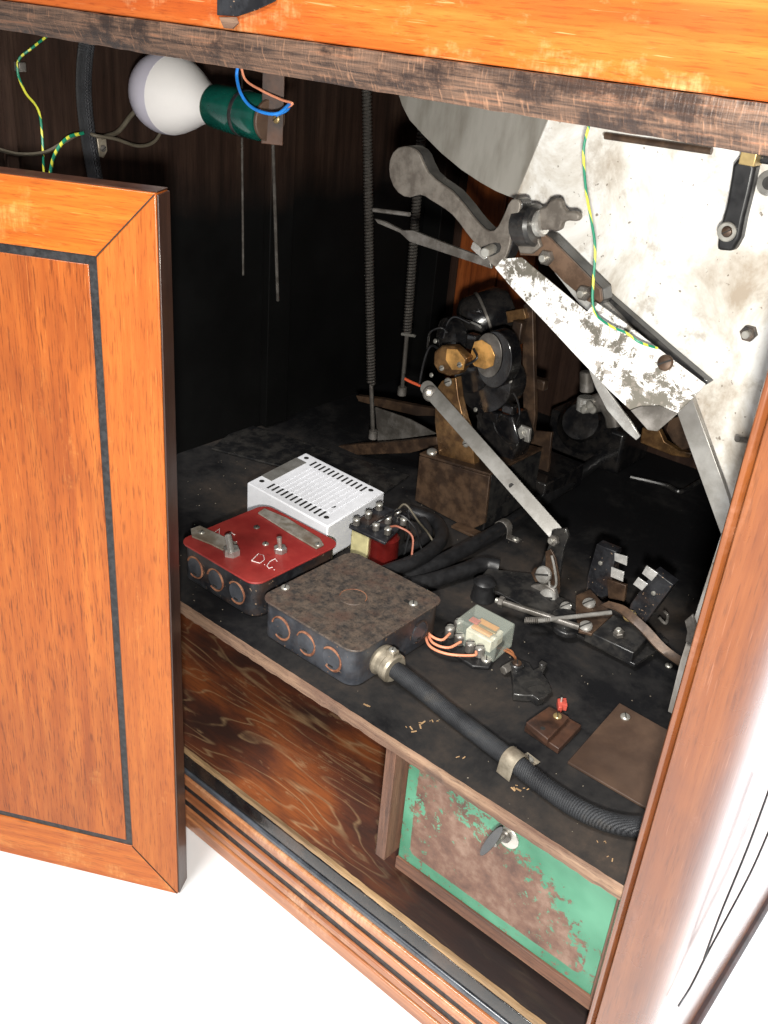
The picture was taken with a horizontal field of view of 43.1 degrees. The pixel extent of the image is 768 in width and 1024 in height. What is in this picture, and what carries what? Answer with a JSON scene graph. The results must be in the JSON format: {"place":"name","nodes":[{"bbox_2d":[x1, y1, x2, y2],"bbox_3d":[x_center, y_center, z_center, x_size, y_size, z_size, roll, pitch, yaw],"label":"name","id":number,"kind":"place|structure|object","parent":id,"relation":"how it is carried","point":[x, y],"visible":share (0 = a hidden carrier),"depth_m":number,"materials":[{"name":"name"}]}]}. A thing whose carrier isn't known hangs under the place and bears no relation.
{"place":"outdoors","nodes":[
{"label":"outdoors","id":0,"kind":"place"},
{"bbox_2d":[0,827,767,1023],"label":"ground","id":1,"kind":"structure","parent":0,"point":[218,939],"depth_m":0.87,"materials":[{"name":"white"}]},
{"bbox_2d":[0,0,767,1023],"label":"jukebox cabinet","id":2,"kind":"object","parent":1,"relation":"on","point":[296,768],"visible":0.63,"depth_m":0.84,"materials":[{"name":"brown wood"}]},
{"bbox_2d":[14,61,25,71],"bbox_3d":[-0.314,-0.384,0.839,0.009,0.008,0.006,26,34,33],"label":"wire staple","id":3,"kind":"object","parent":2,"relation":"attached to","point":[21,66],"visible":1,"depth_m":0.84,"materials":[{"name":"metal"}]},
{"bbox_2d":[16,37,46,171],"bbox_3d":[-0.306,-0.355,0.859,0.011,0.123,0.029,26,34,33],"label":"earth wire","id":4,"kind":"object","parent":2,"relation":"attached to","point":[26,93],"visible":0.92,"depth_m":0.85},
{"bbox_2d":[49,131,83,172],"bbox_3d":[-0.290,-0.322,0.887,0.007,0.046,0.040,26,34,33],"label":"earth wire","id":5,"kind":"object","parent":2,"relation":"attached to","point":[62,142],"visible":0.85,"depth_m":0.88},
{"bbox_2d":[0,132,160,155],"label":"flat cord","id":6,"kind":"object","parent":2,"relation":"attached to","point":[53,148],"visible":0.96,"depth_m":0.89,"materials":[{"name":"grey plastic"}]},
{"bbox_2d":[75,42,102,178],"bbox_3d":[-0.271,-0.354,0.900,0.014,0.161,0.025,26,34,33],"label":"cloth conduit","id":7,"kind":"object","parent":2,"relation":"attached to","point":[83,73],"visible":0.66,"depth_m":0.88,"materials":[{"name":"black fabric"}]},
{"bbox_2d":[0,167,186,893],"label":"cabinet door","id":8,"kind":"structure","parent":2,"relation":"attached to","point":[92,778],"depth_m":0.76,"materials":[{"name":"brown wood"}]},
{"bbox_2d":[0,252,125,839],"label":"door panel","id":9,"kind":"structure","parent":8,"relation":"in","point":[60,752],"depth_m":0.78,"materials":[{"name":"brown wood"}]},
{"bbox_2d":[96,138,106,157],"bbox_3d":[-0.269,-0.345,0.920,0.013,0.018,0.010,26,34,33],"label":"wall clip","id":10,"kind":"object","parent":2,"relation":"attached to","point":[102,147],"depth_m":0.92,"materials":[{"name":"metal"}]},
{"bbox_2d":[101,110,134,139],"bbox_3d":[-0.249,-0.373,0.924,0.008,0.032,0.059,19,31,25],"label":"flat cord","id":11,"kind":"object","parent":2,"relation":"attached to","point":[126,121],"visible":0.74,"depth_m":0.93,"materials":[{"name":"grey plastic"}]},
{"bbox_2d":[199,73,284,145],"bbox_3d":[-0.113,-0.340,0.802,0.085,0.060,0.038,26,34,33],"label":"lamp socket","id":12,"kind":"object","parent":2,"relation":"attached to","point":[224,108],"visible":0.88,"depth_m":0.79,"materials":[{"name":"green ceramic"}]},
{"bbox_2d":[128,54,211,134],"bbox_3d":[-0.180,-0.366,0.854,0.100,0.069,0.069,26,34,33],"label":"light bulb","id":13,"kind":"object","parent":12,"relation":"attached to","point":[165,93],"visible":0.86,"depth_m":0.83,"materials":[{"name":"white glass"}]},
{"bbox_2d":[235,68,290,116],"bbox_3d":[-0.094,-0.330,0.764,0.052,0.036,0.028,26,34,33],"label":"blue wire","id":14,"kind":"object","parent":12,"relation":"attached to","point":[284,109],"visible":0.94,"depth_m":0.76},
{"bbox_2d":[241,69,293,108],"bbox_3d":[-0.091,-0.335,0.768,0.060,0.031,0.010,26,34,33],"label":"brown wire","id":15,"kind":"object","parent":12,"relation":"attached to","point":[265,92],"visible":0.88,"depth_m":0.77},
{"bbox_2d":[241,73,243,274],"bbox_3d":[-0.150,-0.358,1.034,0.002,0.215,0.007,26,34,33],"label":"hanging rod","id":16,"kind":"object","parent":2,"relation":"hanging from","point":[242,195],"visible":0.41,"depth_m":1.04,"materials":[{"name":"metal"}]},
{"bbox_2d":[183,506,335,615],"bbox_3d":[-0.119,0.035,0.916,0.112,0.056,0.110,26,34,33],"label":"red switch box","id":17,"kind":"object","parent":2,"relation":"on","point":[246,562],"visible":0.98,"depth_m":0.89,"materials":[{"name":"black metal"}]},
{"bbox_2d":[271,145,278,300],"bbox_3d":[-0.120,-0.357,1.076,0.004,0.254,0.020,26,34,33],"label":"hanging rod","id":18,"kind":"object","parent":2,"relation":"hanging from","point":[275,219],"visible":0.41,"depth_m":1.09,"materials":[{"name":"metal"}]},
{"bbox_2d":[211,426,408,493],"bbox_3d":[-0.096,-0.061,1.157,0.241,0.002,0.086,19,31,24],"label":"mechanism board","id":19,"kind":"object","parent":2,"relation":"on","point":[257,444],"visible":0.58,"depth_m":1.17,"materials":[{"name":"black metal"}]},
{"bbox_2d":[247,453,383,555],"bbox_3d":[-0.072,-0.009,1.023,0.133,0.040,0.104,26,34,33],"label":"white power box","id":20,"kind":"object","parent":2,"relation":"on","point":[320,496],"visible":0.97,"depth_m":1.00,"materials":[{"name":"metal"}]},
{"bbox_2d":[265,553,439,685],"bbox_3d":[-0.028,0.089,0.846,0.112,0.040,0.117,26,34,33],"label":"junction box","id":21,"kind":"object","parent":2,"relation":"on","point":[343,618],"visible":1,"depth_m":0.82,"materials":[{"name":"metal"}]},
{"bbox_2d":[339,436,437,454],"bbox_3d":[-0.007,-0.081,1.164,0.180,0.082,0.008,26,34,33],"label":"spring arm","id":22,"kind":"object","parent":2,"relation":"on","point":[397,446],"visible":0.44,"depth_m":1.14},
{"bbox_2d":[362,89,377,439],"bbox_3d":[-0.015,-0.266,1.084,0.057,0.388,0.011,26,34,33],"label":"coil spring","id":23,"kind":"object","parent":22,"relation":"on","point":[368,194],"visible":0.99,"depth_m":1.07,"materials":[{"name":"metal"}]},
{"bbox_2d":[349,502,439,565],"bbox_3d":[0.013,0.024,0.956,0.085,0.059,0.068,16,30,19],"label":"transformer","id":24,"kind":"object","parent":2,"relation":"on","point":[378,534],"visible":0.97,"depth_m":0.94,"materials":[{"name":"red metal"}]},
{"bbox_2d":[356,394,434,415],"bbox_3d":[0.019,-0.130,1.175,0.133,0.030,0.008,26,34,33],"label":"spring arm","id":25,"kind":"object","parent":2,"relation":"on","point":[415,409],"visible":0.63,"depth_m":1.17},
{"bbox_2d":[397,129,425,396],"bbox_3d":[0.034,-0.277,1.089,0.026,0.314,0.012,26,34,33],"label":"coil spring","id":26,"kind":"object","parent":25,"relation":"on","point":[407,320],"visible":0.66,"depth_m":1.10,"materials":[{"name":"metal"}]},
{"bbox_2d":[375,407,435,440],"bbox_3d":[0.024,-0.093,1.163,0.095,0.045,0.002,26,34,33],"label":"grey gusset","id":27,"kind":"object","parent":2,"relation":"on","point":[391,425],"visible":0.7,"depth_m":1.17,"materials":[{"name":"metal"}]},
{"bbox_2d":[382,506,448,574],"bbox_3d":[0.036,0.032,0.978,0.053,0.027,0.161,10,28,9],"label":"black conduit","id":28,"kind":"object","parent":2,"relation":"on","point":[434,547],"visible":0.87,"depth_m":0.95,"materials":[{"name":"rubber"}]},
{"bbox_2d":[398,517,432,555],"bbox_3d":[0.034,0.026,1.000,0.027,0.012,0.076,16,30,19],"label":"black conduit","id":29,"kind":"object","parent":2,"relation":"on","point":[424,537],"visible":0.79,"depth_m":0.99,"materials":[{"name":"rubber"}]},
{"bbox_2d":[179,460,688,831],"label":"dust crumbs","id":30,"kind":"object","parent":2,"relation":"on","point":[491,669],"visible":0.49,"depth_m":0.85,"materials":[{"name":"soil"}]},
{"bbox_2d":[407,557,500,589],"bbox_3d":[0.069,0.059,0.944,0.106,0.015,0.024,-10,32,-26],"label":"black conduit","id":31,"kind":"object","parent":2,"relation":"on","point":[451,574],"visible":0.94,"depth_m":0.94,"materials":[{"name":"rubber"}]},
{"bbox_2d":[441,612,510,668],"bbox_3d":[0.083,0.103,0.853,0.061,0.027,0.068,26,34,33],"label":"relay","id":32,"kind":"object","parent":2,"relation":"on","point":[485,639],"visible":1,"depth_m":0.84,"materials":[{"name":"white plastic"}]},
{"bbox_2d":[428,632,450,640],"bbox_3d":[0.044,0.107,0.854,0.029,0.009,0.020,26,34,33],"label":"relay wire","id":33,"kind":"object","parent":32,"relation":"attached to","point":[439,639],"visible":0.94,"depth_m":0.84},
{"bbox_2d":[428,635,461,648],"bbox_3d":[0.046,0.112,0.846,0.039,0.009,0.021,26,34,33],"label":"relay wire","id":34,"kind":"object","parent":32,"relation":"attached to","point":[444,647],"visible":0.97,"depth_m":0.83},
{"bbox_2d":[425,636,477,656],"bbox_3d":[0.052,0.117,0.836,0.056,0.009,0.024,22,33,29],"label":"relay wire","id":35,"kind":"object","parent":32,"relation":"attached to","point":[449,654],"visible":1,"depth_m":0.82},
{"bbox_2d":[363,703,612,861],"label":"wood splinters","id":36,"kind":"object","parent":2,"relation":"on","point":[513,788],"visible":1,"depth_m":0.75,"materials":[{"name":"beige wood"}]},
{"bbox_2d":[415,286,583,536],"bbox_3d":[0.122,-0.126,1.074,0.146,0.229,0.202,26,34,33],"label":"cam mechanism","id":37,"kind":"object","parent":2,"relation":"on","point":[491,381],"visible":0.96,"depth_m":1.03,"materials":[{"name":"brown metal"}]},
{"bbox_2d":[404,378,420,386],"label":"red wire","id":38,"kind":"object","parent":37,"relation":"attached to","point":[410,381],"visible":0.91,"depth_m":1.05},
{"bbox_2d":[420,381,561,536],"bbox_3d":[0.104,-0.055,0.964,0.016,0.092,0.210,-18,36,-37],"label":"pale link bar","id":39,"kind":"object","parent":37,"relation":"attached to","point":[520,492],"visible":0.98,"depth_m":0.96,"materials":[{"name":"metal"}]},
{"bbox_2d":[400,456,601,578],"bbox_3d":[0.172,-0.015,1.100,0.038,0.015,0.524,24,34,32],"label":"black conduit","id":40,"kind":"object","parent":2,"relation":"on","point":[473,544],"visible":0.61,"depth_m":1.00,"materials":[{"name":"rubber"}]},
{"bbox_2d":[495,518,521,542],"bbox_3d":[0.132,0.018,1.030,0.031,0.017,0.010,24,33,31],"label":"conduit clip","id":41,"kind":"object","parent":40,"relation":"attached to","point":[507,523],"visible":1,"depth_m":1.03,"materials":[{"name":"metal"}]},
{"bbox_2d":[395,764,619,1009],"bbox_3d":[0.161,0.239,0.817,0.189,0.134,0.235,26,34,33],"label":"cash drawer","id":42,"kind":"object","parent":2,"relation":"on","point":[547,916],"visible":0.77,"depth_m":0.74,"materials":[{"name":"green paint"}]},
{"bbox_2d":[480,825,504,855],"bbox_3d":[0.081,0.237,0.712,0.014,0.036,0.014,18,31,22],"label":"key","id":43,"kind":"object","parent":42,"relation":"hanging from","point":[495,838],"visible":1,"depth_m":0.71,"materials":[{"name":"metal"}]},
{"bbox_2d":[503,648,516,658],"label":"copper strands","id":44,"kind":"object","parent":2,"relation":"on","point":[508,651],"visible":1,"depth_m":0.84},
{"bbox_2d":[389,662,642,837],"bbox_3d":[0.099,0.175,0.724,0.255,0.021,0.052,26,34,33],"label":"cloth hose","id":45,"kind":"object","parent":2,"relation":"on","point":[528,773],"visible":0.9,"depth_m":0.70,"materials":[{"name":"black fabric"}]},
{"bbox_2d":[369,645,405,681],"bbox_3d":[0.003,0.122,0.795,0.028,0.032,0.019,-20,37,-38],"label":"cable connector","id":46,"kind":"object","parent":45,"relation":"attached to","point":[384,659],"visible":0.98,"depth_m":0.79,"materials":[{"name":"metal"}]},
{"bbox_2d":[496,746,539,781],"bbox_3d":[0.101,0.182,0.719,0.034,0.019,0.013,-18,36,-37],"label":"hose clamp","id":47,"kind":"object","parent":45,"relation":"attached to","point":[511,757],"visible":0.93,"depth_m":0.71,"materials":[{"name":"metal"}]},
{"bbox_2d":[500,659,551,704],"bbox_3d":[0.118,0.138,0.808,0.041,0.014,0.054,5,28,0],"label":"cast bracket","id":48,"kind":"object","parent":2,"relation":"on","point":[529,683],"visible":1,"depth_m":0.80,"materials":[{"name":"black metal"}]},
{"bbox_2d":[524,707,580,753],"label":"brown terminal block","id":49,"kind":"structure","parent":2,"relation":"on","point":[554,730],"depth_m":0.75,"materials":[{"name":"brown wood"}]},
{"bbox_2d":[556,697,566,711],"bbox_3d":[0.144,0.154,0.785,0.008,0.010,0.013,6,28,1],"label":"red wire tag","id":50,"kind":"object","parent":2,"relation":"on","point":[561,704],"visible":0.98,"depth_m":0.78,"materials":[{"name":"plastic"}]},
{"bbox_2d":[470,528,680,666],"bbox_3d":[0.181,0.073,0.887,0.204,0.091,0.113,15,30,17],"label":"switch actuator","id":51,"kind":"object","parent":2,"relation":"on","point":[632,638],"visible":1,"depth_m":0.88,"materials":[{"name":"black metal"}]},
{"bbox_2d":[399,95,767,712],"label":"metal side plate","id":52,"kind":"object","parent":2,"relation":"on","point":[670,272],"visible":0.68,"depth_m":0.68,"materials":[{"name":"metal"}]},
{"bbox_2d":[372,208,492,268],"bbox_3d":[0.038,-0.227,0.796,0.138,0.023,0.017,26,34,33],"label":"steel blade arm","id":53,"kind":"object","parent":52,"relation":"attached to","point":[419,238],"visible":0.88,"depth_m":0.79},
{"bbox_2d":[495,257,705,430],"bbox_3d":[0.141,-0.119,0.677,0.018,0.083,0.178,-21,38,-40],"label":"deflector sheet","id":54,"kind":"object","parent":52,"relation":"attached to","point":[658,388],"visible":1,"depth_m":0.67,"materials":[{"name":"white metal"}]},
{"bbox_2d":[389,145,530,266],"bbox_3d":[0.049,-0.229,0.728,0.124,0.071,0.032,26,34,33],"label":"weighted lever","id":55,"kind":"object","parent":54,"relation":"attached to","point":[414,171],"visible":0.98,"depth_m":0.73,"materials":[{"name":"metal"}]},
{"bbox_2d":[518,231,611,303],"bbox_3d":[0.129,-0.177,0.701,0.075,0.040,0.025,26,34,33],"label":"bolted link bar","id":56,"kind":"object","parent":55,"relation":"attached to","point":[566,262],"visible":0.93,"depth_m":0.70,"materials":[{"name":"black metal"}]},
{"bbox_2d":[508,198,582,246],"bbox_3d":[0.116,-0.205,0.693,0.052,0.039,0.031,26,34,33],"label":"wing nut","id":57,"kind":"object","parent":56,"relation":"attached to","point":[529,225],"visible":1,"depth_m":0.69,"materials":[{"name":"black metal"}]},
{"bbox_2d":[556,274,712,384],"bbox_3d":[0.177,-0.135,0.699,0.134,0.052,0.012,26,34,33],"label":"tapered strap","id":58,"kind":"object","parent":52,"relation":"attached to","point":[617,307],"visible":0.52,"depth_m":0.69,"materials":[{"name":"metal"}]},
{"bbox_2d":[678,397,731,532],"bbox_3d":[0.228,-0.033,0.685,0.061,0.091,0.004,26,34,33],"label":"slanting strap","id":59,"kind":"object","parent":52,"relation":"attached to","point":[705,458],"visible":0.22,"depth_m":0.68,"materials":[{"name":"metal"}]},
{"bbox_2d":[717,152,767,250],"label":"black lever handle","id":60,"kind":"object","parent":52,"relation":"hanging from","point":[731,230],"visible":0.91,"depth_m":0.61,"materials":[{"name":"metal"}]},
{"bbox_2d":[548,370,647,472],"bbox_3d":[0.243,-0.119,1.143,0.120,0.170,0.260,17,30,21],"label":"drive coupling","id":61,"kind":"object","parent":2,"relation":"on","point":[584,428],"visible":0.83,"depth_m":1.18,"materials":[{"name":"metal"}]},
{"bbox_2d":[589,370,640,439],"bbox_3d":[0.178,-0.084,0.754,0.054,0.045,0.002,26,34,33],"label":"dark blade","id":62,"kind":"object","parent":2,"relation":"attached to","point":[617,412],"visible":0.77,"depth_m":0.75,"materials":[{"name":"metal"}]},
{"bbox_2d":[567,703,666,808],"bbox_3d":[0.192,0.184,0.743,0.077,0.005,0.092,26,34,33],"label":"brown fibre plate","id":63,"kind":"object","parent":2,"relation":"on","point":[619,750],"visible":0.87,"depth_m":0.74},
{"bbox_2d":[582,126,657,348],"bbox_3d":[0.151,-0.176,0.625,0.081,0.130,0.013,27,35,35],"label":"earth wire","id":64,"kind":"object","parent":2,"relation":"hanging from","point":[595,254],"visible":0.98,"depth_m":0.64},
{"bbox_2d":[630,475,701,493],"bbox_3d":[0.353,-0.035,1.173,0.106,0.010,0.043,0,28,-9],"label":"bent flat rod","id":65,"kind":"object","parent":2,"relation":"on","point":[673,488],"visible":0.82,"depth_m":1.17,"materials":[{"name":"black metal"}]},
{"bbox_2d":[641,415,692,457],"bbox_3d":[0.314,-0.088,1.066,0.061,0.046,0.012,26,34,33],"label":"brass fork","id":66,"kind":"object","parent":2,"relation":"on","point":[658,440],"visible":0.69,"depth_m":1.06,"materials":[{"name":"brown metal"}]},
{"bbox_2d":[665,662,671,667],"bbox_3d":[0.249,0.134,0.850,0.006,0.002,0.006,26,34,33],"label":"shelf screw","id":67,"kind":"object","parent":2,"relation":"on","point":[668,665],"visible":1,"depth_m":0.85,"materials":[{"name":"metal"}]},
{"bbox_2d":[677,832,767,1006],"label":"side cable","id":68,"kind":"object","parent":2,"relation":"attached to","point":[721,927],"visible":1,"depth_m":0.70,"materials":[{"name":"black rubber"}]},
{"bbox_2d":[703,791,767,959],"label":"side cable","id":69,"kind":"object","parent":2,"relation":"hanging from","point":[737,872],"visible":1,"depth_m":0.66,"materials":[{"name":"black rubber"}]}
]}

